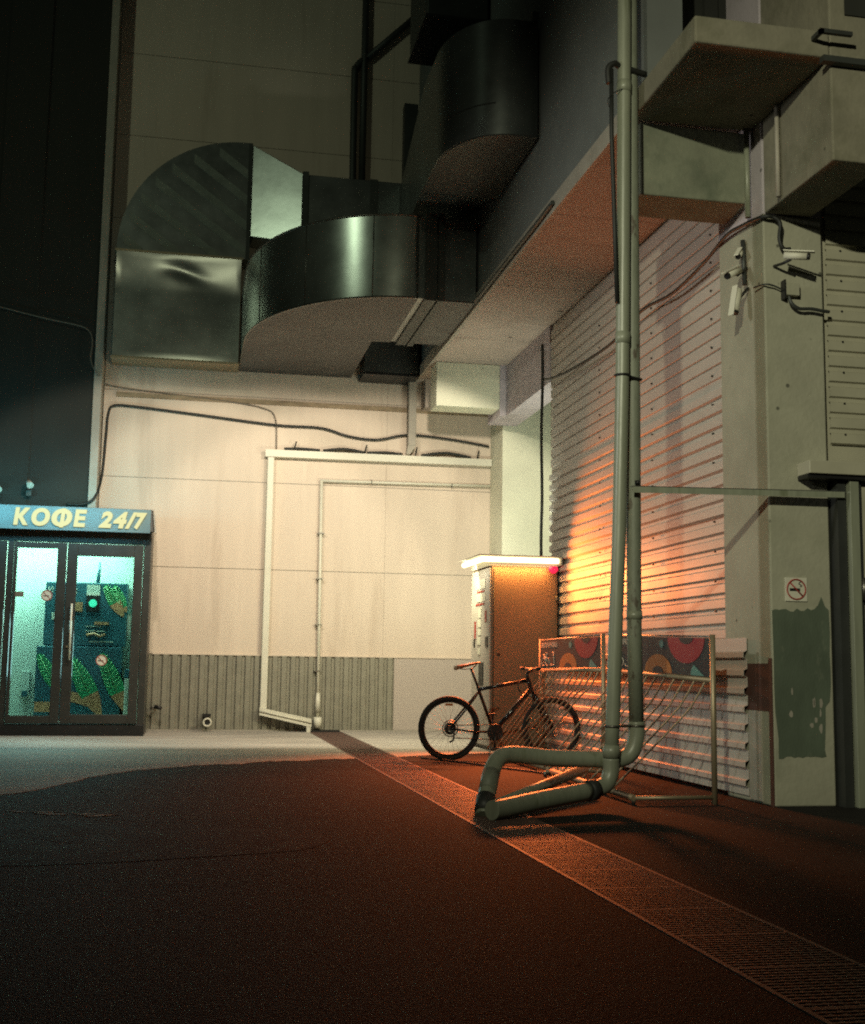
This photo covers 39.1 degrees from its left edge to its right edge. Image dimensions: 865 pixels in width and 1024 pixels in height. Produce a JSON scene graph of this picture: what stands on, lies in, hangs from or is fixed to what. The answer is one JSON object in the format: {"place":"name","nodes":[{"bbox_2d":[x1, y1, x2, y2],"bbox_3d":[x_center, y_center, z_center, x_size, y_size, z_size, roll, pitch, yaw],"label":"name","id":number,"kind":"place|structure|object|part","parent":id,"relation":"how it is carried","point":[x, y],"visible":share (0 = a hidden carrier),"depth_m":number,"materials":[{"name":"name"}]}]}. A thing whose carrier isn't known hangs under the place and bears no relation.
{"place":"outdoors","nodes":[
{"label":"outdoors","id":0,"kind":"place"},
{"bbox_2d":[98,0,123,507],"label":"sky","id":1,"kind":"structure","parent":0,"point":[123,0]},
{"bbox_2d":[123,669,138,719],"bbox_3d":[-4.238,2.584,17.178,0.210,0.724,0.290,2,-7,-11],"label":"waste bin","id":2,"kind":"object","parent":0,"point":[126,685],"visible":0.3,"depth_m":17.04,"materials":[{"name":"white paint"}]},
{"bbox_2d":[0,753,864,1023],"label":"ground","id":3,"kind":"structure","parent":0,"point":[390,901],"depth_m":5.08,"materials":[{"name":"asphalt"}]},
{"bbox_2d":[5,811,115,816],"bbox_3d":[-3.049,1.999,8.170,1.972,0.004,0.161,-1,-7,12],"label":"worn road marking","id":4,"kind":"object","parent":3,"relation":"on","point":[55,813],"visible":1,"depth_m":8.03,"materials":[{"name":"white paint"}]},
{"bbox_2d":[0,0,122,507],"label":"dark building","id":5,"kind":"structure","parent":3,"relation":"on","point":[59,74],"depth_m":18.20,"materials":[{"name":"grey concrete"}]},
{"bbox_2d":[26,479,33,496],"bbox_3d":[-5.802,-0.355,17.541,0.106,0.234,0.279,4,-8,-23],"label":"wall lamp","id":6,"kind":"object","parent":5,"relation":"attached to","point":[29,484],"visible":1,"depth_m":17.49,"materials":[{"name":"metal"}]},
{"bbox_2d":[0,306,276,448],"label":"cable","id":7,"kind":"object","parent":5,"relation":"attached to","point":[138,389],"visible":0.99,"depth_m":18.50,"materials":[{"name":"black rubber"}]},
{"bbox_2d":[0,820,329,865],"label":"asphalt patch","id":8,"kind":"object","parent":3,"relation":"on","point":[28,842],"visible":1,"depth_m":6.84,"materials":[{"name":"grey asphalt"}]},
{"bbox_2d":[0,731,355,794],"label":"concrete apron","id":9,"kind":"object","parent":3,"relation":"on","point":[29,763],"visible":0.98,"depth_m":13.60,"materials":[{"name":"grey concrete"}]},
{"bbox_2d":[0,504,155,735],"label":"coffee kiosk","id":10,"kind":"object","parent":9,"relation":"on","point":[69,548],"visible":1,"depth_m":16.67,"materials":[{"name":"black plastic"}]},
{"bbox_2d":[0,541,7,666],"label":"door","id":11,"kind":"structure","parent":10,"relation":"in","point":[3,544],"depth_m":16.47,"materials":[{"name":"glass"}]},
{"bbox_2d":[20,671,30,696],"bbox_3d":[-5.747,2.423,17.204,0.120,0.360,0.107,2,-7,-11],"label":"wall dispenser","id":12,"kind":"object","parent":10,"relation":"attached to","point":[25,684],"depth_m":17.17,"materials":[{"name":"plastic"}]},
{"bbox_2d":[5,541,67,722],"bbox_3d":[-5.361,1.624,16.506,0.685,2.440,0.060,2,-7,-11],"label":"door","id":13,"kind":"structure","parent":10,"relation":"in","point":[53,717],"depth_m":16.51,"materials":[{"name":"black glass"}]},
{"bbox_2d":[33,562,128,720],"bbox_3d":[-4.939,1.820,17.291,1.251,2.241,0.370,2,-7,-11],"label":"coffee machine","id":14,"kind":"object","parent":10,"relation":"on","point":[101,614],"visible":0.84,"depth_m":17.13,"materials":[{"name":"multicoloured plastic"}]},
{"bbox_2d":[59,543,143,723],"bbox_3d":[-4.513,1.653,16.638,1.010,2.440,0.129,2,-7,-11],"label":"door","id":15,"kind":"structure","parent":10,"relation":"in","point":[75,550],"depth_m":16.64,"materials":[{"name":"black glass"}]},
{"bbox_2d":[99,0,490,731],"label":"building","id":16,"kind":"structure","parent":3,"relation":"on","point":[271,78],"depth_m":18.92,"materials":[{"name":"beige concrete"}]},
{"bbox_2d":[149,705,161,709],"bbox_3d":[-4.069,2.865,17.876,0.151,0.076,0.280,5,-8,-28],"label":"garden tap","id":17,"kind":"object","parent":16,"relation":"attached to","point":[156,707],"visible":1,"depth_m":17.81,"materials":[{"name":"black metal"}]},
{"bbox_2d":[202,714,211,726],"bbox_3d":[-3.332,3.079,18.017,0.139,0.189,0.254,2,-7,-11],"label":"drain outlet","id":18,"kind":"object","parent":16,"relation":"attached to","point":[206,722],"visible":1,"depth_m":17.91,"materials":[{"name":"white paint"}]},
{"bbox_2d":[111,142,401,372],"bbox_3d":[-2.494,-3.937,18.781,4.625,3.526,0.780,2,-7,-11],"label":"ventilation duct","id":19,"kind":"object","parent":16,"relation":"attached to","point":[196,224],"visible":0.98,"depth_m":18.50,"materials":[{"name":"silver metal"}]},
{"bbox_2d":[66,404,488,505],"bbox_3d":[-2.206,-0.755,18.612,6.404,1.622,0.437,2,-7,-11],"label":"cable","id":20,"kind":"object","parent":16,"relation":"attached to","point":[224,418],"visible":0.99,"depth_m":18.69,"materials":[{"name":"black rubber"}]},
{"bbox_2d":[259,457,311,731],"bbox_3d":[-2.176,1.224,18.473,0.790,4.160,0.226,1,-7,-5],"label":"wall downpipe","id":21,"kind":"object","parent":16,"relation":"attached to","point":[291,718],"depth_m":18.40,"materials":[{"name":"white paint"}]},
{"bbox_2d":[349,58,362,178],"bbox_3d":[-1.222,-6.188,19.635,0.218,2.385,0.110,2,-7,-11],"label":"conduit pipe","id":22,"kind":"object","parent":16,"relation":"attached to","point":[356,66],"visible":0.91,"depth_m":19.61,"materials":[{"name":"black metal"}]},
{"bbox_2d":[265,441,491,466],"bbox_3d":[-0.819,-0.909,19.082,3.570,0.263,0.120,2,-7,-11],"label":"cable tray","id":23,"kind":"object","parent":16,"relation":"attached to","point":[358,456],"visible":1,"depth_m":19.02,"materials":[{"name":"white paint"}]},
{"bbox_2d":[358,0,410,179],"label":"conduit pipe","id":24,"kind":"object","parent":16,"relation":"attached to","point":[366,56],"visible":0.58,"depth_m":19.76,"materials":[{"name":"black metal"}]},
{"bbox_2d":[359,341,418,384],"bbox_3d":[-0.676,-2.545,19.073,0.860,0.970,0.590,2,-7,-11],"label":"ventilation stub","id":25,"kind":"object","parent":16,"relation":"attached to","point":[391,362],"visible":0.68,"depth_m":18.79,"materials":[{"name":"black metal"}]},
{"bbox_2d":[313,479,489,727],"bbox_3d":[-0.444,1.408,18.866,2.720,3.822,0.150,2,-7,-11],"label":"wall conduit","id":26,"kind":"object","parent":16,"relation":"attached to","point":[317,721],"depth_m":18.71,"materials":[{"name":"white paint"}]},
{"bbox_2d":[402,103,417,178],"bbox_3d":[-0.367,-5.741,19.747,0.220,1.750,0.190,2,-7,-11],"label":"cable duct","id":27,"kind":"object","parent":16,"relation":"attached to","point":[410,112],"visible":0.43,"depth_m":19.72,"materials":[{"name":"black metal"}]},
{"bbox_2d":[406,381,416,454],"bbox_3d":[-0.333,-1.503,19.141,0.140,1.210,0.120,2,-7,-11],"label":"drop pipe","id":28,"kind":"object","parent":16,"relation":"attached to","point":[411,422],"visible":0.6,"depth_m":19.09,"materials":[{"name":"white metal"}]},
{"bbox_2d":[300,730,339,731],"bbox_3d":[-1.691,3.296,18.344,0.580,0.030,0.160,2,-7,-11],"label":"floor strip","id":29,"kind":"object","parent":3,"relation":"on","point":[321,730],"visible":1,"depth_m":18.27,"materials":[{"name":"black plastic"}]},
{"bbox_2d":[309,732,344,733],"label":"drain grate","id":30,"kind":"object","parent":3,"relation":"on","point":[326,733],"visible":0.49,"depth_m":17.98,"materials":[{"name":"metal"}]},
{"bbox_2d":[313,734,348,735],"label":"drain grate","id":31,"kind":"object","parent":3,"relation":"on","point":[330,734],"visible":0.51,"depth_m":17.54,"materials":[{"name":"metal"}]},
{"bbox_2d":[317,736,353,737],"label":"drain grate","id":32,"kind":"object","parent":3,"relation":"on","point":[335,737],"visible":0.47,"depth_m":17.03,"materials":[{"name":"metal"}]},
{"bbox_2d":[320,738,357,739],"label":"drain grate","id":33,"kind":"object","parent":3,"relation":"on","point":[338,738],"visible":0.47,"depth_m":16.62,"materials":[{"name":"metal"}]},
{"bbox_2d":[324,740,364,742],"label":"drain grate","id":34,"kind":"object","parent":3,"relation":"on","point":[343,741],"visible":0.6,"depth_m":16.11,"materials":[{"name":"metal"}]},
{"bbox_2d":[329,743,368,744],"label":"drain grate","id":35,"kind":"object","parent":3,"relation":"on","point":[348,743],"visible":0.49,"depth_m":15.60,"materials":[{"name":"metal"}]},
{"bbox_2d":[333,745,375,747],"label":"drain grate","id":36,"kind":"object","parent":3,"relation":"on","point":[353,746],"visible":0.57,"depth_m":15.14,"materials":[{"name":"metal"}]},
{"bbox_2d":[338,748,382,750],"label":"drain grate","id":37,"kind":"object","parent":3,"relation":"on","point":[359,749],"visible":0.62,"depth_m":14.62,"materials":[{"name":"metal"}]},
{"bbox_2d":[343,751,389,753],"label":"drain grate","id":38,"kind":"object","parent":3,"relation":"on","point":[365,752],"visible":0.57,"depth_m":14.13,"materials":[{"name":"metal"}]},
{"bbox_2d":[348,754,395,756],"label":"drain grate","id":39,"kind":"object","parent":3,"relation":"on","point":[371,755],"visible":0.53,"depth_m":13.66,"materials":[{"name":"metal"}]},
{"bbox_2d":[354,757,404,760],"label":"drain grate","id":40,"kind":"object","parent":3,"relation":"on","point":[378,759],"visible":0.61,"depth_m":13.13,"materials":[{"name":"metal"}]},
{"bbox_2d":[360,761,411,764],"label":"drain grate","id":41,"kind":"object","parent":3,"relation":"on","point":[387,762],"visible":0.67,"depth_m":12.64,"materials":[{"name":"metal"}]},
{"bbox_2d":[367,764,422,768],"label":"drain grate","id":42,"kind":"object","parent":3,"relation":"on","point":[412,766],"visible":0.66,"depth_m":12.15,"materials":[{"name":"metal"}]},
{"bbox_2d":[374,769,431,773],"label":"drain grate","id":43,"kind":"object","parent":3,"relation":"on","point":[381,771],"visible":0.61,"depth_m":11.68,"materials":[{"name":"metal"}]},
{"bbox_2d":[382,773,443,778],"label":"drain grate","id":44,"kind":"object","parent":3,"relation":"on","point":[411,775],"visible":0.65,"depth_m":11.23,"materials":[{"name":"metal"}]},
{"bbox_2d":[342,732,493,756],"bbox_3d":[0.861,3.090,16.331,3.569,0.004,5.090,2,-7,-11],"label":"concrete apron","id":45,"kind":"object","parent":3,"relation":"on","point":[402,744],"visible":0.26,"depth_m":16.07,"materials":[{"name":"grey concrete"}]},
{"bbox_2d":[459,554,562,750],"bbox_3d":[0.958,1.772,15.322,1.050,2.368,1.170,2,-7,-11],"label":"electrical cabinet","id":46,"kind":"object","parent":45,"relation":"on","point":[514,607],"visible":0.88,"depth_m":14.96,"materials":[{"name":"white metal"}]},
{"bbox_3d":[1.127,1.766,14.906,0.780,2.080,0.005,2,-7,-11],"label":"side door","id":47,"kind":"part","parent":46,"relation":"part of","materials":[{"name":"brown metal"}]},
{"bbox_2d":[391,778,454,783],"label":"drain grate","id":48,"kind":"object","parent":3,"relation":"on","point":[421,780],"visible":0.69,"depth_m":10.76,"materials":[{"name":"metal"}]},
{"bbox_2d":[400,783,467,789],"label":"drain grate","id":49,"kind":"object","parent":3,"relation":"on","point":[410,786],"visible":0.66,"depth_m":10.25,"materials":[{"name":"metal"}]},
{"bbox_2d":[411,789,476,795],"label":"drain grate","id":50,"kind":"object","parent":3,"relation":"on","point":[444,792],"visible":0.64,"depth_m":9.76,"materials":[{"name":"metal"}]},
{"bbox_2d":[422,796,475,803],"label":"drain grate","id":51,"kind":"object","parent":3,"relation":"on","point":[452,799],"visible":0.48,"depth_m":9.26,"materials":[{"name":"metal"}]},
{"bbox_2d":[435,803,474,810],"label":"drain grate","id":52,"kind":"object","parent":3,"relation":"on","point":[458,806],"visible":0.31,"depth_m":8.79,"materials":[{"name":"metal"}]},
{"bbox_2d":[420,757,549,774],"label":"curb","id":53,"kind":"structure","parent":3,"relation":"on","point":[524,770],"depth_m":12.52,"materials":[{"name":"grey concrete"}]},
{"bbox_2d":[449,811,535,820],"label":"drain grate","id":54,"kind":"object","parent":3,"relation":"on","point":[466,815],"visible":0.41,"depth_m":8.20,"materials":[{"name":"metal"}]},
{"bbox_2d":[418,662,579,759],"bbox_3d":[0.742,2.172,13.301,1.847,1.060,0.661,2,-7,-11],"label":"bicycle","id":55,"kind":"object","parent":3,"relation":"on","point":[494,732],"visible":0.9,"depth_m":13.20,"materials":[{"name":"metal"}]},
{"bbox_2d":[465,819,557,830],"bbox_3d":[0.504,2.020,7.814,0.490,0.034,0.496,2,-7,-11],"label":"drain grate","id":56,"kind":"object","parent":3,"relation":"on","point":[526,824],"visible":0.73,"depth_m":7.81,"materials":[{"name":"metal"}]},
{"bbox_2d":[483,829,582,842],"bbox_3d":[0.602,1.960,7.327,0.490,0.034,0.496,2,-7,-11],"label":"drain grate","id":57,"kind":"object","parent":3,"relation":"on","point":[503,836],"visible":0.75,"depth_m":7.32,"materials":[{"name":"metal"}]},
{"bbox_2d":[487,634,605,774],"bbox_3d":[1.116,2.001,13.020,0.576,1.340,2.788,2,-7,-11],"label":"bike rack","id":58,"kind":"object","parent":3,"relation":"on","point":[579,654],"visible":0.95,"depth_m":12.68,"materials":[{"name":"silver metal"}]},
{"bbox_2d":[485,0,630,819],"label":"rain pipe","id":59,"kind":"object","parent":3,"relation":"on","point":[583,791],"visible":1,"depth_m":9.04,"materials":[{"name":"grey metal"}]},
{"bbox_2d":[494,767,588,799],"bbox_3d":[0.822,2.020,8.995,0.080,0.200,1.809,-3,-8,26],"label":"strut pipe","id":60,"kind":"object","parent":59,"relation":"attached to","point":[561,778],"visible":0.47,"depth_m":9.09,"materials":[{"name":"metal"}]},
{"bbox_2d":[605,60,646,303],"bbox_3d":[1.499,-2.540,9.393,0.363,1.946,0.067,4,-8,-22],"label":"cable bundle","id":61,"kind":"object","parent":59,"relation":"attached to","point":[609,73],"visible":1,"depth_m":9.37,"materials":[{"name":"black rubber"}]},
{"bbox_2d":[504,840,611,855],"bbox_3d":[0.700,1.899,6.841,0.490,0.034,0.496,2,-7,-11],"label":"drain grate","id":62,"kind":"object","parent":3,"relation":"on","point":[526,848],"visible":0.73,"depth_m":6.84,"materials":[{"name":"metal"}]},
{"bbox_2d":[527,853,646,871],"bbox_3d":[0.798,1.839,6.354,0.490,0.034,0.496,2,-7,-11],"label":"drain grate","id":63,"kind":"object","parent":3,"relation":"on","point":[583,861],"visible":0.67,"depth_m":6.34,"materials":[{"name":"metal"}]},
{"bbox_2d":[555,868,685,889],"bbox_3d":[0.896,1.778,5.868,0.490,0.034,0.496,2,-7,-11],"label":"drain grate","id":64,"kind":"object","parent":3,"relation":"on","point":[616,878],"visible":0.76,"depth_m":5.86,"materials":[{"name":"metal"}]},
{"bbox_2d":[543,634,717,804],"bbox_3d":[1.572,1.685,10.480,0.686,1.340,2.629,2,-7,-11],"label":"bike rack","id":65,"kind":"object","parent":3,"relation":"on","point":[686,656],"visible":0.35,"depth_m":9.85,"materials":[{"name":"silver metal"}]},
{"bbox_2d":[416,0,864,806],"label":"building","id":66,"kind":"structure","parent":3,"relation":"on","point":[718,80],"depth_m":9.74,"materials":[{"name":"grey concrete"}]},
{"bbox_2d":[238,213,476,377],"bbox_3d":[-1.221,-2.924,17.039,2.746,1.125,4.425,2,-7,-11],"label":"ventilation duct","id":67,"kind":"object","parent":66,"relation":"attached to","point":[333,297],"visible":1,"depth_m":15.44,"materials":[{"name":"metal"}]},
{"bbox_2d":[408,0,487,65],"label":"ventilation box","id":68,"kind":"object","parent":66,"relation":"attached to","point":[435,25],"visible":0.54,"depth_m":15.17,"materials":[{"name":"black metal"}]},
{"bbox_2d":[401,11,539,219],"bbox_3d":[0.058,-4.508,15.672,0.895,1.990,6.310,2,-7,-11],"label":"ventilation duct","id":69,"kind":"object","parent":66,"relation":"attached to","point":[475,135],"visible":0.99,"depth_m":12.93,"materials":[{"name":"metal"}]},
{"bbox_2d":[473,200,554,302],"bbox_3d":[0.848,-2.814,13.520,0.053,0.072,3.301,2,-7,-11],"label":"cable","id":70,"kind":"object","parent":66,"relation":"attached to","point":[520,244],"visible":1,"depth_m":13.16,"materials":[{"name":"black rubber"}]},
{"bbox_2d":[540,344,543,555],"bbox_3d":[1.408,-0.405,15.723,0.055,3.602,0.070,2,-7,-11],"label":"cable","id":71,"kind":"object","parent":66,"relation":"attached to","point":[541,451],"visible":0.82,"depth_m":15.75,"materials":[{"name":"black rubber"}]},
{"bbox_2d":[474,0,644,815],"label":"rain pipe","id":72,"kind":"object","parent":66,"relation":"attached to","point":[501,757],"visible":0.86,"depth_m":9.06,"materials":[{"name":"grey metal"}]},
{"bbox_2d":[604,724,645,727],"bbox_3d":[1.407,1.564,8.911,0.355,0.021,0.138,5,-8,-30],"label":"pipe clamp","id":73,"kind":"object","parent":72,"relation":"attached to","point":[619,726],"visible":0.95,"depth_m":8.88,"materials":[{"name":"metal"}]},
{"bbox_2d":[614,373,641,381],"bbox_3d":[1.481,-1.013,9.249,0.263,0.037,0.153,6,-9,-35],"label":"pipe clamp","id":74,"kind":"object","parent":72,"relation":"attached to","point":[632,377],"visible":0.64,"depth_m":9.19,"materials":[{"name":"black metal"}]},
{"bbox_2d":[549,219,725,643],"bbox_3d":[2.038,-0.540,13.154,0.050,4.440,5.210,2,-7,-11],"label":"roller shutter","id":75,"kind":"object","parent":66,"relation":"attached to","point":[682,568],"visible":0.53,"depth_m":12.17,"materials":[{"name":"white metal"}]},
{"bbox_2d":[545,638,749,795],"bbox_3d":[1.921,1.927,12.198,0.034,1.222,5.450,2,-7,-11],"label":"corrugated panel","id":76,"kind":"object","parent":66,"relation":"attached to","point":[681,750],"visible":0.61,"depth_m":10.64,"materials":[{"name":"white metal"}]},
{"bbox_2d":[544,214,790,379],"bbox_3d":[2.071,-1.896,12.685,0.253,0.455,6.389,2,-7,-11],"label":"cable","id":77,"kind":"object","parent":66,"relation":"attached to","point":[727,234],"visible":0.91,"depth_m":10.75,"materials":[{"name":"black rubber"}]},
{"bbox_2d":[721,264,747,278],"bbox_3d":[2.430,-1.923,9.795,0.300,0.155,0.056,7,-9,-39],"label":"security camera","id":78,"kind":"object","parent":66,"relation":"attached to","point":[737,271],"visible":1,"depth_m":9.76,"materials":[{"name":"white paint"}]},
{"bbox_2d":[728,285,748,315],"bbox_3d":[2.460,-1.694,9.807,0.192,0.257,0.074,5,-8,-30],"label":"security camera","id":79,"kind":"object","parent":66,"relation":"attached to","point":[737,294],"visible":1,"depth_m":9.77,"materials":[{"name":"white paint"}]},
{"bbox_2d":[734,247,742,259],"bbox_3d":[2.495,-2.100,9.895,0.048,0.128,0.187,-4,-9,33],"label":"security camera","id":80,"kind":"object","parent":66,"relation":"attached to","point":[738,253],"visible":1,"depth_m":9.85,"materials":[{"name":"white paint"}]},
{"bbox_2d":[740,240,746,285],"bbox_3d":[2.527,-2.025,9.897,0.040,0.382,0.060,2,-7,-11],"label":"bracket arm","id":81,"kind":"object","parent":66,"relation":"attached to","point":[743,265],"visible":1,"depth_m":9.88},
{"bbox_2d":[743,129,750,218],"bbox_3d":[2.543,-2.733,9.854,0.044,0.735,0.044,6,-9,-33],"label":"conduit pipe","id":82,"kind":"object","parent":66,"relation":"attached to","point":[747,175],"visible":1,"depth_m":9.84,"materials":[{"name":"grey metal"}]},
{"bbox_2d":[774,105,780,197],"bbox_3d":[2.663,-2.788,9.412,0.033,0.735,0.033,-1,-7,11],"label":"conduit pipe","id":83,"kind":"object","parent":66,"relation":"attached to","point":[777,147],"visible":1,"depth_m":9.40,"materials":[{"name":"grey metal"}]},
{"bbox_2d":[753,279,829,313],"bbox_3d":[2.836,-1.694,9.586,0.592,0.245,0.136,0,-7,3],"label":"junction box","id":84,"kind":"object","parent":66,"relation":"attached to","point":[789,290],"visible":1,"depth_m":9.56,"materials":[{"name":"paint"}]},
{"bbox_2d":[773,249,814,267],"bbox_3d":[2.779,-1.979,9.449,0.130,0.102,0.366,8,-10,-44],"label":"security camera","id":85,"kind":"object","parent":66,"relation":"attached to","point":[790,255],"visible":1,"depth_m":9.40,"materials":[{"name":"white paint"}]},
{"bbox_2d":[785,577,806,601],"bbox_3d":[2.779,0.591,9.313,0.180,0.180,0.018,2,-7,-11],"label":"no smoking sign","id":86,"kind":"object","parent":66,"relation":"attached to","point":[795,589],"visible":1,"depth_m":9.31,"materials":[{"name":"white paint"}]},
{"bbox_2d":[797,460,864,807],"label":"service door","id":87,"kind":"structure","parent":66,"relation":"attached to","point":[846,520],"depth_m":9.28,"materials":[{"name":"metal"}]},
{"bbox_2d":[631,480,844,497],"bbox_3d":[2.320,-0.159,9.230,1.701,0.095,0.053,2,-7,-10],"label":"pipe","id":88,"kind":"object","parent":87,"relation":"attached to","point":[732,491],"depth_m":9.20,"materials":[{"name":"grey metal"}]},
{"bbox_2d":[844,0,864,17],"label":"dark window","id":89,"kind":"structure","parent":66,"relation":"in","point":[854,8],"depth_m":8.80,"materials":[{"name":"black glass"}]},
{"bbox_2d":[587,886,732,910],"bbox_3d":[0.995,1.718,5.381,0.490,0.034,0.496,2,-7,-11],"label":"drain grate","id":90,"kind":"object","parent":3,"relation":"on","point":[646,898],"visible":0.77,"depth_m":5.37,"materials":[{"name":"metal"}]},
{"bbox_2d":[625,907,788,936],"bbox_3d":[1.093,1.658,4.894,0.490,0.034,0.496,2,-7,-11],"label":"drain grate","id":91,"kind":"object","parent":3,"relation":"on","point":[699,921],"visible":0.73,"depth_m":4.88,"materials":[{"name":"metal"}]},
{"bbox_2d":[671,932,858,969],"bbox_3d":[1.191,1.598,4.408,0.490,0.034,0.496,2,-7,-11],"label":"drain grate","id":92,"kind":"object","parent":3,"relation":"on","point":[727,951],"visible":0.76,"depth_m":4.39,"materials":[{"name":"metal"}]},
{"bbox_2d":[729,963,864,1010],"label":"drain grate","id":93,"kind":"object","parent":3,"relation":"on","point":[820,986],"visible":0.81,"depth_m":3.94,"materials":[{"name":"metal"}]},
{"bbox_2d":[801,1007,864,1023],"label":"drain grate","id":94,"kind":"object","parent":3,"relation":"on","point":[849,1015],"visible":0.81,"depth_m":3.58,"materials":[{"name":"metal"}]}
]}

